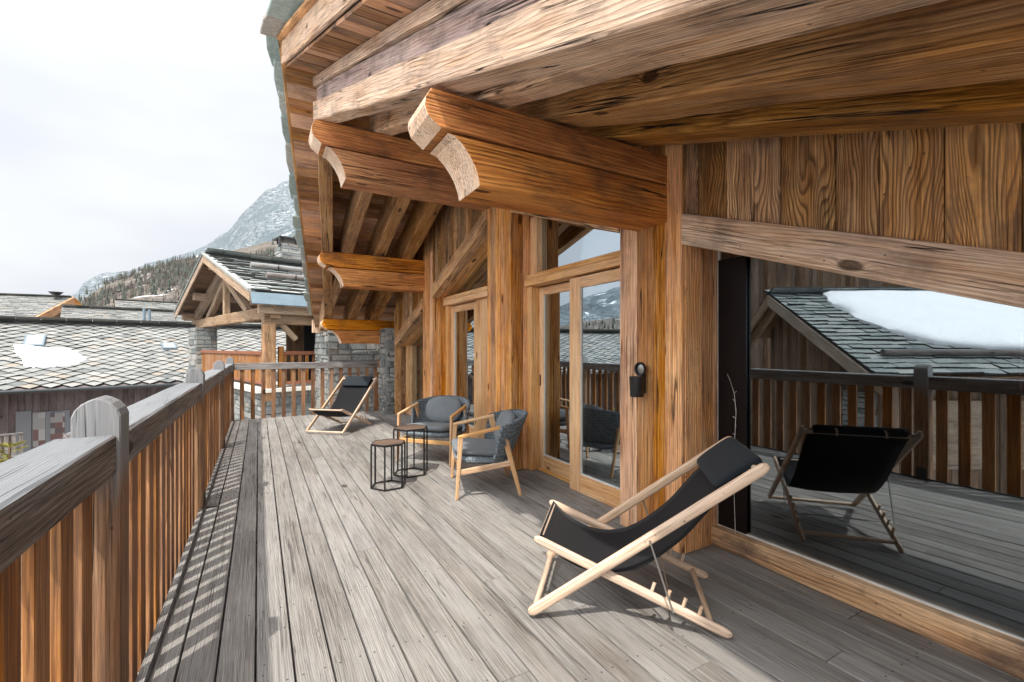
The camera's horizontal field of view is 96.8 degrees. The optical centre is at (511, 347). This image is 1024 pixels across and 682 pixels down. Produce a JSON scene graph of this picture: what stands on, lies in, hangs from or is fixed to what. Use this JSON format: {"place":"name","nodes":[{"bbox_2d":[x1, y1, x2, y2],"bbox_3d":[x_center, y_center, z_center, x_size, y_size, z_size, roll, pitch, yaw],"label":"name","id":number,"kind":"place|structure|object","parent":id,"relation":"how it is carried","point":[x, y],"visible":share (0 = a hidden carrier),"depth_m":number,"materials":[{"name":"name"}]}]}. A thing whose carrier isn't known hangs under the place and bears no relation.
{"place":"outdoors","nodes":[
{"label":"outdoors","id":0,"kind":"place"},
{"bbox_2d":[0,440,27,462],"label":"conifer","id":1,"kind":"object","parent":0,"point":[9,445],"visible":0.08,"depth_m":6.32,"materials":[{"name":"green plant"}]},
{"bbox_2d":[0,291,81,317],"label":"house","id":2,"kind":"structure","parent":0,"point":[30,305],"depth_m":45.06,"materials":[{"name":"grey stone"}]},
{"bbox_2d":[0,315,285,455],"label":"neighbour house","id":3,"kind":"structure","parent":0,"point":[127,363],"depth_m":20.17,"materials":[{"name":"grey stone"}]},
{"bbox_2d":[0,432,22,457],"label":"balcony rail","id":4,"kind":"object","parent":3,"relation":"attached to","point":[13,439],"visible":0.58,"depth_m":15.01,"materials":[{"name":"white wood"}]},
{"bbox_2d":[16,411,30,454],"bbox_3d":[-18.794,3.732,17.484,0.413,2.599,0.030,0,0,-43],"label":"door","id":5,"kind":"structure","parent":3,"relation":"in","point":[23,418],"depth_m":17.49,"materials":[{"name":"grey paint"}]},
{"bbox_2d":[13,344,86,367],"bbox_3d":[-19.983,0.322,19.673,2.719,0.989,1.944,0,0,33],"label":"snow patch","id":6,"kind":"object","parent":3,"relation":"on","point":[32,356],"visible":1,"depth_m":19.34,"materials":[{"name":"white snow"}]},
{"bbox_2d":[32,410,69,448],"bbox_3d":[-18.229,3.839,17.979,1.043,2.674,0.066,0,0,-43],"label":"window","id":7,"kind":"structure","parent":3,"relation":"in","point":[47,426],"depth_m":17.93,"materials":[{"name":"glass"}]},
{"bbox_2d":[0,0,288,294],"label":"sky","id":8,"kind":"structure","parent":0,"point":[134,133],"materials":[{"name":"white"}]},
{"bbox_2d":[70,180,295,301],"bbox_3d":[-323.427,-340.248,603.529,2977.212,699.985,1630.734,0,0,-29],"label":"mountain","id":9,"kind":"structure","parent":0,"point":[266,216],"depth_m":1133.93,"materials":[{"name":"grey stone"}]},
{"bbox_2d":[81,241,294,306],"bbox_3d":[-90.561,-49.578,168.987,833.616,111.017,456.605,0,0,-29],"label":"hills","id":10,"kind":"structure","parent":0,"point":[251,249],"depth_m":251.59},
{"bbox_2d":[78,236,294,306],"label":"spruce wood","id":11,"kind":"object","parent":10,"relation":"on","point":[154,288],"visible":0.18,"depth_m":233.84,"materials":[{"name":"green plant"}]},
{"label":"ground","id":12,"kind":"structure","parent":0,"visible":0},
{"bbox_2d":[60,304,178,320],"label":"house","id":13,"kind":"structure","parent":12,"relation":"on","point":[87,311],"depth_m":38.67,"materials":[{"name":"grey stone"}]},
{"bbox_2d":[114,299,260,323],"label":"house","id":14,"kind":"structure","parent":12,"relation":"on","point":[163,305],"depth_m":42.05,"materials":[{"name":"grey stone"}]},
{"bbox_2d":[174,235,315,419],"bbox_3d":[-5.642,0.881,19.685,10.530,10.101,13.092,0,0,45],"label":"neighboring chalet","id":15,"kind":"object","parent":12,"relation":"on","point":[225,287],"visible":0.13,"depth_m":14.00,"materials":[{"name":"brown wood"}]},
{"bbox_2d":[304,326,315,377],"bbox_3d":[-6.185,-0.125,14.537,0.030,2.170,0.900,0,0,45],"label":"window","id":16,"kind":"structure","parent":15,"relation":"in","point":[309,337],"depth_m":14.32,"materials":[{"name":"black glass"}]},
{"bbox_2d":[314,330,379,411],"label":"stone building","id":17,"kind":"structure","parent":12,"relation":"on","point":[329,347],"depth_m":11.03,"materials":[{"name":"grey stone"}]},
{"bbox_2d":[260,0,1023,680],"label":"chalet","id":18,"kind":"object","parent":12,"relation":"on","point":[800,222],"visible":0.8,"depth_m":2.99,"materials":[{"name":"brown wood"}]},
{"bbox_2d":[175,425,335,681],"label":"deck substructure","id":19,"kind":"object","parent":18,"relation":"attached to","point":[255,671],"depth_m":2.62,"materials":[{"name":"grey wood"}]},
{"bbox_2d":[135,411,1023,681],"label":"deck","id":20,"kind":"structure","parent":19,"relation":"on","point":[427,577],"depth_m":2.41,"materials":[{"name":"grey wood"}]},
{"bbox_2d":[0,357,236,681],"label":"railing","id":21,"kind":"object","parent":20,"relation":"attached to","point":[102,501],"visible":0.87,"depth_m":1.49,"materials":[{"name":"brown wood"}]},
{"bbox_2d":[144,420,234,681],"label":"board","id":22,"kind":"object","parent":20,"relation":"on","point":[154,658],"visible":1,"depth_m":2.47,"materials":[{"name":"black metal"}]},
{"bbox_2d":[234,359,379,420],"bbox_3d":[-3.943,0.840,9.033,2.710,1.220,0.120,0,0,-29],"label":"railing","id":23,"kind":"object","parent":20,"relation":"on","point":[293,366],"visible":0.59,"depth_m":8.86,"materials":[{"name":"brown wood"}]},
{"bbox_2d":[306,376,376,433],"bbox_3d":[-2.770,0.907,7.493,0.665,0.824,1.099,0,0,11],"label":"deck chair","id":24,"kind":"object","parent":20,"relation":"on","point":[352,394],"visible":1,"depth_m":7.65,"materials":[{"name":"black fabric"}]},
{"bbox_2d":[370,438,405,491],"bbox_3d":[-1.190,1.117,4.374,0.344,0.426,0.304,0,0,-34],"label":"side table","id":25,"kind":"object","parent":20,"relation":"on","point":[386,443],"visible":1,"depth_m":4.30,"materials":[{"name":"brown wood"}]},
{"bbox_2d":[393,424,427,477],"bbox_3d":[-1.077,1.085,4.827,0.378,0.491,0.333,0,0,-31],"label":"side table","id":26,"kind":"object","parent":20,"relation":"on","point":[409,428],"visible":1,"depth_m":4.76,"materials":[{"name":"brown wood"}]},
{"bbox_2d":[396,395,470,466],"bbox_3d":[-0.902,0.968,5.540,0.807,0.728,0.729,0,0,20],"label":"arm chair","id":27,"kind":"object","parent":20,"relation":"on","point":[438,416],"visible":0.85,"depth_m":5.56,"materials":[{"name":"grey fabric"}]},
{"bbox_2d":[450,409,527,499],"bbox_3d":[-0.210,0.968,4.372,0.729,0.728,0.807,0,0,-11],"label":"arm chair","id":28,"kind":"object","parent":20,"relation":"on","point":[493,448],"visible":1,"depth_m":4.08,"materials":[{"name":"grey fabric"}]},
{"bbox_2d":[528,436,769,637],"bbox_3d":[0.682,0.907,2.415,1.099,0.824,0.665,0,0,13],"label":"deck chair","id":29,"kind":"object","parent":20,"relation":"on","point":[729,466],"visible":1,"depth_m":2.27,"materials":[{"name":"black fabric"}]},
{"bbox_2d":[451,301,475,437],"bbox_3d":[-0.699,0.337,6.769,0.050,1.985,1.005,0,0,-29],"label":"door","id":30,"kind":"structure","parent":18,"relation":"in","point":[463,316],"depth_m":6.74,"materials":[{"name":"brown wood"}]},
{"bbox_2d":[454,256,486,294],"bbox_3d":[-0.500,-1.149,6.430,0.008,0.694,1.960,0,0,-29],"label":"transom window","id":31,"kind":"structure","parent":18,"relation":"in","point":[478,279],"depth_m":6.40,"materials":[{"name":"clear glass"}]},
{"bbox_2d":[539,282,569,479],"bbox_3d":[0.521,0.337,4.615,0.055,1.985,0.835,0,0,-29],"label":"sliding door","id":32,"kind":"structure","parent":18,"relation":"in","point":[554,300],"depth_m":4.73,"materials":[{"name":"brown wood"}]},
{"bbox_2d":[542,218,619,270],"bbox_3d":[0.707,-1.123,4.264,0.008,0.654,1.560,0,0,-29],"label":"transom window","id":33,"kind":"structure","parent":18,"relation":"in","point":[563,243],"depth_m":4.47,"materials":[{"name":"clear glass"}]},
{"bbox_2d":[570,268,619,507],"bbox_3d":[0.778,0.337,3.943,0.050,1.985,0.870,0,0,-29],"label":"sliding door","id":34,"kind":"structure","parent":18,"relation":"in","point":[594,298],"depth_m":4.00,"materials":[{"name":"brown wood"}]},
{"bbox_2d":[629,362,645,396],"bbox_3d":[0.876,0.219,3.171,0.116,0.242,0.109,0,0,12],"label":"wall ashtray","id":35,"kind":"object","parent":18,"relation":"attached to","point":[638,385],"depth_m":3.14,"materials":[{"name":"black metal"}]},
{"bbox_2d":[727,374,736,533],"bbox_3d":[1.429,0.687,2.954,0.010,1.035,0.072,0,0,-29],"label":"twig","id":36,"kind":"object","parent":18,"relation":"on","point":[734,434],"visible":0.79,"depth_m":2.94,"materials":[{"name":"wood"}]},
{"bbox_2d":[711,251,1023,680],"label":"window","id":37,"kind":"structure","parent":18,"relation":"in","point":[998,648],"depth_m":2.59,"materials":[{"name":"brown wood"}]}
]}

